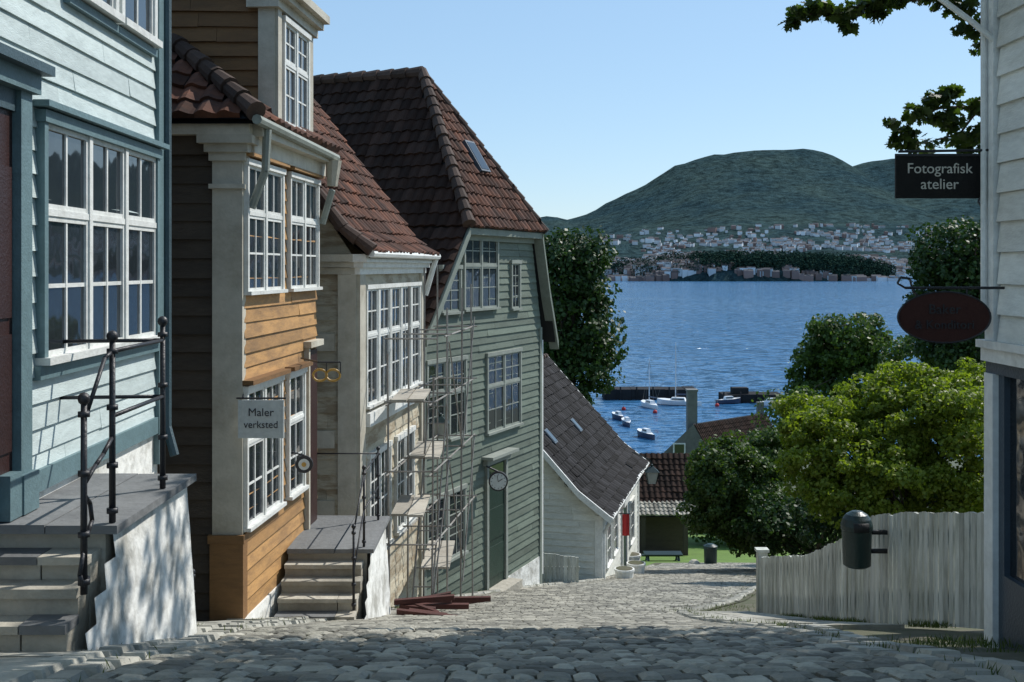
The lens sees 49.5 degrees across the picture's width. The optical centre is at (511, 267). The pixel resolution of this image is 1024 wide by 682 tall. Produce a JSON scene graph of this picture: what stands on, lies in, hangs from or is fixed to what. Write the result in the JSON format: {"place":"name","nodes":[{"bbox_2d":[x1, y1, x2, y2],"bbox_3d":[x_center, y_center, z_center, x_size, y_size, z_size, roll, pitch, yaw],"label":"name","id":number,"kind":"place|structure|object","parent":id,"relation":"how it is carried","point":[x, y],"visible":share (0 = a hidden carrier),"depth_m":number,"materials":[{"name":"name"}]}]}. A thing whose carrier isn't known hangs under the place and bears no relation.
{"place":"outdoors","nodes":[
{"label":"outdoors","id":0,"kind":"place"},
{"bbox_2d":[0,611,904,672],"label":"pavement","id":1,"kind":"structure","parent":0,"point":[9,661],"depth_m":9.69,"materials":[{"name":"stone"}]},
{"bbox_2d":[82,563,975,681],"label":"cobbled road","id":2,"kind":"structure","parent":0,"point":[615,631],"depth_m":6.69,"materials":[{"name":"grey stone"}]},
{"bbox_2d":[384,265,476,609],"bbox_3d":[-1.292,3.020,18.496,0.897,6.141,4.118,0,0,6],"label":"scaffolding","id":3,"kind":"object","parent":2,"relation":"on","point":[432,554],"visible":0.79,"depth_m":17.89,"materials":[{"name":"metal"}]},
{"bbox_2d":[0,565,1023,681],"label":"kerb","id":4,"kind":"structure","parent":2,"relation":"on","point":[75,666],"depth_m":5.99,"materials":[{"name":"stone"}]},
{"bbox_2d":[312,0,980,219],"label":"sky","id":5,"kind":"structure","parent":0,"point":[582,104],"materials":[{"name":"blue"}]},
{"bbox_2d":[391,459,1023,661],"bbox_3d":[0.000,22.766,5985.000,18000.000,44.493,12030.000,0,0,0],"label":"ground","id":6,"kind":"structure","parent":0,"point":[696,551],"depth_m":9.80,"materials":[{"name":"green plant"}]},
{"bbox_2d":[39,436,156,498],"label":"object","id":7,"kind":"object","parent":6,"relation":"on","point":[137,458],"depth_m":9.01,"materials":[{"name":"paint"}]},
{"bbox_2d":[0,0,156,468],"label":"boards","id":8,"kind":"object","parent":7,"relation":"attached to","point":[101,72],"visible":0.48,"depth_m":7.82,"materials":[{"name":"white wood"}]},
{"bbox_2d":[0,0,178,521],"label":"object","id":9,"kind":"structure","parent":7,"relation":"attached to","point":[104,268],"depth_m":7.73,"materials":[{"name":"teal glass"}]},
{"bbox_2d":[0,473,196,651],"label":"stone steps","id":10,"kind":"structure","parent":6,"relation":"on","point":[140,574],"depth_m":6.55,"materials":[{"name":"paint"}]},
{"bbox_2d":[60,316,167,594],"bbox_3d":[-2.413,1.063,6.918,0.663,1.473,1.621,0,0,-25],"label":"iron railing","id":11,"kind":"object","parent":10,"relation":"on","point":[85,400],"visible":1,"depth_m":6.48,"materials":[{"name":"black metal"}]},
{"bbox_2d":[245,582,281,618],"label":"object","id":12,"kind":"object","parent":6,"relation":"on","point":[266,606],"visible":0.04,"depth_m":12.83,"materials":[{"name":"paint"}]},
{"bbox_2d":[157,155,317,621],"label":"boards","id":13,"kind":"object","parent":12,"relation":"attached to","point":[280,329],"visible":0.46,"depth_m":12.02,"materials":[{"name":"orange wood"}]},
{"bbox_2d":[172,0,329,137],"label":"attic storey","id":14,"kind":"object","parent":12,"relation":"on","point":[261,50],"visible":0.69,"depth_m":12.94,"materials":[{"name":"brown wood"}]},
{"bbox_2d":[172,114,341,620],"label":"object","id":15,"kind":"structure","parent":12,"relation":"attached to","point":[248,196],"depth_m":12.06,"materials":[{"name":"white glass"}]},
{"bbox_2d":[172,33,339,152],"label":"roof","id":16,"kind":"structure","parent":15,"relation":"on","point":[206,89],"depth_m":12.05,"materials":[{"name":"red tile"}]},
{"bbox_2d":[236,394,285,437],"bbox_3d":[-2.731,1.590,11.837,0.619,0.443,0.276,0,0,29],"label":"painters workshop sign","id":17,"kind":"object","parent":15,"relation":"attached to","point":[260,418],"visible":0.99,"depth_m":11.79,"materials":[{"name":"metal"}]},
{"bbox_2d":[292,452,312,472],"bbox_3d":[-2.647,2.431,13.893,0.311,0.278,0.054,0,0,0],"label":"round hanging sign","id":18,"kind":"object","parent":15,"relation":"attached to","point":[303,463],"visible":0.95,"depth_m":13.88,"materials":[{"name":"metal"}]},
{"bbox_2d":[301,357,340,381],"bbox_3d":[-2.464,1.266,13.713,0.263,0.256,0.855,0,0,-44],"label":"gilded pretzel sign","id":19,"kind":"object","parent":15,"relation":"attached to","point":[326,374],"visible":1,"depth_m":13.49,"materials":[{"name":"gold metal"}]},
{"bbox_2d":[274,515,390,620],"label":"stone steps","id":20,"kind":"structure","parent":6,"relation":"on","point":[316,581],"depth_m":13.52,"materials":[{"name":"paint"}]},
{"bbox_2d":[317,446,379,609],"bbox_3d":[-1.883,3.205,14.138,0.852,1.549,2.398,0,0,-21],"label":"iron railing","id":21,"kind":"object","parent":20,"relation":"on","point":[354,556],"visible":1,"depth_m":13.62,"materials":[{"name":"black metal"}]},
{"bbox_2d":[320,209,350,267],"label":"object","id":22,"kind":"object","parent":6,"relation":"on","point":[331,241],"depth_m":16.06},
{"bbox_2d":[313,98,439,259],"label":"roof","id":23,"kind":"structure","parent":22,"relation":"on","point":[365,217],"depth_m":18.33,"materials":[{"name":"red tile"}]},
{"bbox_2d":[316,273,419,606],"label":"boards","id":24,"kind":"object","parent":6,"relation":"on","point":[327,390],"visible":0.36,"depth_m":15.99,"materials":[{"name":"beige wood"}]},
{"bbox_2d":[316,250,440,596],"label":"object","id":25,"kind":"structure","parent":24,"relation":"attached to","point":[371,317],"depth_m":16.74,"materials":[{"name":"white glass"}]},
{"bbox_2d":[425,399,449,438],"bbox_3d":[-1.406,2.770,20.500,0.504,0.766,0.345,0,0,0],"label":"street lantern","id":26,"kind":"object","parent":25,"relation":"attached to","point":[441,418],"visible":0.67,"depth_m":20.39,"materials":[{"name":"black glass"}]},
{"bbox_2d":[394,591,490,615],"bbox_3d":[-1.011,4.830,15.883,1.194,0.560,2.476,0,0,9],"label":"timber stack","id":27,"kind":"object","parent":6,"relation":"on","point":[427,605],"visible":0.94,"depth_m":15.37,"materials":[{"name":"brown wood"}]},
{"bbox_2d":[425,228,558,595],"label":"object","id":28,"kind":"structure","parent":6,"relation":"on","point":[505,391],"depth_m":23.39,"materials":[{"name":"green wood"}]},
{"bbox_2d":[313,66,554,341],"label":"roof","id":29,"kind":"structure","parent":28,"relation":"on","point":[441,179],"depth_m":23.81,"materials":[{"name":"tile"}]},
{"bbox_2d":[427,242,540,595],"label":"boards","id":30,"kind":"object","parent":28,"relation":"attached to","point":[504,327],"visible":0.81,"depth_m":24.02,"materials":[{"name":"green wood"}]},
{"bbox_2d":[486,465,507,490],"bbox_3d":[-0.312,4.345,22.904,0.457,0.517,0.152,0,0,0],"label":"wall clock","id":31,"kind":"object","parent":28,"relation":"attached to","point":[498,480],"depth_m":22.84,"materials":[{"name":"metal"}]},
{"bbox_2d":[508,556,539,585],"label":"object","id":32,"kind":"object","parent":6,"relation":"on","point":[529,573],"visible":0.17,"depth_m":25.43,"materials":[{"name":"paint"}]},
{"bbox_2d":[68,575,1023,681],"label":"grass","id":33,"kind":"structure","parent":6,"relation":"on","point":[934,641],"depth_m":7.43,"materials":[{"name":"green plant"}]},
{"bbox_2d":[543,469,571,545],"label":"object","id":34,"kind":"object","parent":6,"relation":"on","point":[550,525],"visible":0.05,"depth_m":30.35,"materials":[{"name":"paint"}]},
{"bbox_2d":[543,458,637,579],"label":"boards","id":35,"kind":"object","parent":34,"relation":"attached to","point":[571,518],"visible":0.34,"depth_m":30.23,"materials":[{"name":"white wood"}]},
{"bbox_2d":[618,513,630,535],"bbox_3d":[3.298,7.641,33.031,0.461,0.665,0.069,0,0,13],"label":"red banner","id":36,"kind":"object","parent":35,"relation":"attached to","point":[625,524],"visible":0.84,"depth_m":33.00,"materials":[{"name":"fabric"}]},
{"bbox_2d":[543,353,648,578],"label":"roof","id":37,"kind":"structure","parent":34,"relation":"on","point":[596,464],"depth_m":33.78,"materials":[{"name":"tile"}]},
{"bbox_2d":[595,481,638,577],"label":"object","id":38,"kind":"structure","parent":34,"relation":"attached to","point":[612,537],"depth_m":32.21,"materials":[{"name":"white paint"}]},
{"bbox_2d":[632,452,659,483],"bbox_3d":[4.328,6.492,36.000,0.868,1.013,0.460,0,0,0],"label":"street lantern","id":39,"kind":"object","parent":34,"relation":"attached to","point":[651,473],"visible":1,"depth_m":35.85,"materials":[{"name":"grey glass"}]},
{"bbox_2d":[542,553,579,582],"bbox_3d":[1.132,7.623,27.535,1.100,1.154,0.070,0,0,0],"label":"white yard fence","id":40,"kind":"object","parent":6,"relation":"on","point":[553,567],"visible":0.53,"depth_m":27.50,"materials":[{"name":"paint"}]},
{"bbox_2d":[543,225,628,404],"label":"linden tree","id":41,"kind":"object","parent":6,"relation":"on","point":[578,265],"visible":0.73,"depth_m":48.90,"materials":[{"name":"green plant"}]},
{"bbox_2d":[614,566,634,578],"bbox_3d":[3.086,8.542,30.500,0.558,0.570,0.558,0,0,0],"label":"white planter tub","id":42,"kind":"object","parent":6,"relation":"on","point":[624,572],"visible":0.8,"depth_m":30.32,"materials":[{"name":"paint"}]},
{"bbox_2d":[629,552,640,560],"bbox_3d":[3.896,9.618,36.000,0.580,0.670,0.580,0,0,0],"label":"white planter tub","id":43,"kind":"object","parent":6,"relation":"on","point":[635,555],"visible":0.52,"depth_m":35.79,"materials":[{"name":"paint"}]},
{"bbox_2d":[626,560,645,573],"bbox_3d":[3.744,9.208,33.500,0.580,0.620,0.580,0,0,0],"label":"white planter tub","id":44,"kind":"object","parent":6,"relation":"on","point":[638,566],"visible":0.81,"depth_m":33.30,"materials":[{"name":"paint"}]},
{"bbox_2d":[642,551,682,560],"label":"bench","id":45,"kind":"object","parent":6,"relation":"on","point":[648,554],"visible":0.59,"depth_m":43.88,"materials":[{"name":"wood"}]},
{"bbox_2d":[639,453,694,555],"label":"tiled shed","id":46,"kind":"structure","parent":6,"relation":"on","point":[662,527],"depth_m":50.60,"materials":[{"name":"tile"}]},
{"bbox_2d":[689,559,699,563],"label":"boulder","id":47,"kind":"object","parent":6,"relation":"on","point":[693,561],"visible":0.44,"depth_m":41.39,"materials":[{"name":"stone"}]},
{"bbox_2d":[703,543,717,563],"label":"litter bin","id":48,"kind":"object","parent":6,"relation":"on","point":[710,553],"visible":0.83,"depth_m":41.31,"materials":[{"name":"grey metal"}]},
{"bbox_2d":[664,389,771,453],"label":"house","id":49,"kind":"structure","parent":6,"relation":"on","point":[688,440],"depth_m":91.12,"materials":[{"name":"tile"}]},
{"bbox_2d":[675,423,802,557],"bbox_3d":[7.775,7.506,36.217,4.798,4.691,3.369,0,0,-23],"label":"garden shrub","id":50,"kind":"object","parent":6,"relation":"on","point":[715,497],"visible":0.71,"depth_m":35.55,"materials":[{"name":"green plant"}]},
{"bbox_2d":[688,334,975,548],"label":"slope shrub","id":51,"kind":"object","parent":6,"relation":"on","point":[899,353],"visible":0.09,"depth_m":62.64,"materials":[{"name":"green plant"}]},
{"bbox_2d":[783,311,896,417],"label":"round tree","id":52,"kind":"object","parent":6,"relation":"on","point":[833,348],"visible":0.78,"depth_m":69.07,"materials":[{"name":"green plant"}]},
{"bbox_2d":[729,470,983,555],"bbox_3d":[9.468,7.317,31.389,5.271,3.817,8.187,0,0,-39],"label":"garden shrub","id":53,"kind":"object","parent":6,"relation":"on","point":[805,535],"visible":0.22,"depth_m":33.34,"materials":[{"name":"green plant"}]},
{"bbox_2d":[754,511,983,628],"bbox_3d":[3.676,3.368,11.810,0.266,3.431,8.624,0,0,-1],"label":"white board fence","id":54,"kind":"object","parent":6,"relation":"on","point":[929,566],"visible":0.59,"depth_m":10.47,"materials":[{"name":"paint"}]},
{"bbox_2d":[841,510,887,568],"bbox_3d":[3.345,2.586,10.630,0.418,0.540,0.313,0,0,-37],"label":"litter bin","id":55,"kind":"object","parent":54,"relation":"attached to","point":[858,531],"visible":1,"depth_m":10.49,"materials":[{"name":"metal"}]},
{"bbox_2d":[772,357,985,529],"bbox_3d":[9.993,5.136,27.704,6.726,5.622,5.115,0,0,0],"label":"garden shrub","id":56,"kind":"object","parent":6,"relation":"on","point":[945,409],"visible":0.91,"depth_m":26.89,"materials":[{"name":"green plant"}]},
{"bbox_2d":[902,215,985,461],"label":"tall garden tree","id":57,"kind":"object","parent":6,"relation":"on","point":[959,264],"visible":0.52,"depth_m":44.30,"materials":[{"name":"green plant"}]},
{"bbox_2d":[996,0,1023,344],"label":"walls","id":58,"kind":"structure","parent":6,"relation":"on","point":[1010,158],"depth_m":7.08,"materials":[{"name":"white wood"}]},
{"bbox_2d":[897,276,1004,343],"bbox_3d":[2.847,0.274,7.197,0.706,0.438,0.030,0,0,0],"label":"oval shop sign","id":59,"kind":"object","parent":58,"relation":"attached to","point":[944,317],"visible":1,"depth_m":7.19,"materials":[{"name":"metal"}]},
{"bbox_2d":[975,0,1023,651],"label":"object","id":60,"kind":"object","parent":58,"relation":"attached to","point":[1003,495],"depth_m":7.28,"materials":[{"name":"white paint"}]},
{"bbox_2d":[895,149,988,206],"bbox_3d":[2.896,-0.586,7.402,0.662,0.652,0.121,0,0,0],"label":"photographer sign","id":61,"kind":"object","parent":60,"relation":"attached to","point":[937,175],"visible":0.99,"depth_m":7.44,"materials":[{"name":"metal"}]},
{"bbox_2d":[938,0,992,41],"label":"lamp arm","id":62,"kind":"object","parent":60,"relation":"attached to","point":[982,30],"visible":1,"depth_m":7.28},
{"bbox_3d":[4.450,-1.642,9.263,7.789,10.202,8.195,0,0,0],"label":"oak tree","id":63,"kind":"object","parent":6,"relation":"on","visible":0},
{"bbox_2d":[777,0,980,153],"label":"oak branches","id":64,"kind":"object","parent":63,"relation":"attached to","point":[947,120],"visible":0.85,"depth_m":11.95,"materials":[{"name":"green plant"}]},
{"bbox_2d":[597,265,901,280],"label":"peninsula terrain","id":65,"kind":"structure","parent":0,"point":[728,275],"depth_m":1980.34,"materials":[{"name":"green plant"}]},
{"bbox_2d":[604,249,895,276],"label":"peninsula trees","id":66,"kind":"object","parent":65,"relation":"on","point":[840,264],"visible":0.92,"depth_m":2020.10,"materials":[{"name":"green plant"}]},
{"bbox_2d":[605,258,897,280],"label":"peninsula buildings","id":67,"kind":"structure","parent":65,"relation":"on","point":[667,272],"depth_m":1986.09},
{"bbox_2d":[540,149,980,278],"bbox_3d":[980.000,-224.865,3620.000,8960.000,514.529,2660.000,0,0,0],"label":"hills","id":68,"kind":"structure","parent":0,"point":[802,189],"depth_m":3817.18,"materials":[{"name":"green plant"}]},
{"bbox_2d":[549,223,958,277],"bbox_3d":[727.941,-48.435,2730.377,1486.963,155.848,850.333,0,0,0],"label":"distant town","id":69,"kind":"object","parent":68,"relation":"on","point":[783,242],"visible":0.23,"depth_m":2806.63},
{"bbox_2d":[576,279,982,458],"bbox_3d":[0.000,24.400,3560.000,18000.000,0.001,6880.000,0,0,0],"label":"sea","id":70,"kind":"structure","parent":0,"point":[724,336],"depth_m":404.50,"materials":[{"name":"blue liquid"}]},
{"bbox_2d":[612,411,623,420],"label":"motorboat","id":71,"kind":"object","parent":70,"relation":"on","point":[617,415],"visible":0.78,"depth_m":177.67,"materials":[{"name":"white plastic"}]},
{"bbox_2d":[621,417,630,427],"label":"motorboat","id":72,"kind":"object","parent":70,"relation":"on","point":[626,421],"visible":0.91,"depth_m":170.47,"materials":[{"name":"white plastic"}]},
{"bbox_2d":[637,428,654,439],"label":"motorboat","id":73,"kind":"object","parent":70,"relation":"on","point":[646,433],"visible":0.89,"depth_m":158.51,"materials":[{"name":"white plastic"}]},
{"bbox_2d":[641,359,657,409],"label":"sailboat","id":74,"kind":"object","parent":70,"relation":"on","point":[650,404],"visible":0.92,"depth_m":192.83,"materials":[{"name":"white plastic"}]},
{"bbox_2d":[657,343,701,405],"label":"sailboat","id":75,"kind":"object","parent":70,"relation":"on","point":[679,401],"visible":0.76,"depth_m":196.75,"materials":[{"name":"white plastic"}]},
{"bbox_2d":[602,386,781,402],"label":"harbour pier","id":76,"kind":"structure","parent":70,"relation":"in","point":[745,394],"depth_m":205.00,"materials":[{"name":"stone"}]},
{"bbox_2d":[716,396,740,403],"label":"motorboat","id":77,"kind":"object","parent":70,"relation":"on","point":[729,400],"visible":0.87,"depth_m":198.53,"materials":[{"name":"blue plastic"}]},
{"bbox_2d":[760,398,772,405],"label":"motorboat","id":78,"kind":"object","parent":70,"relation":"on","point":[767,401],"visible":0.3,"depth_m":195.44,"materials":[{"name":"white plastic"}]}
]}

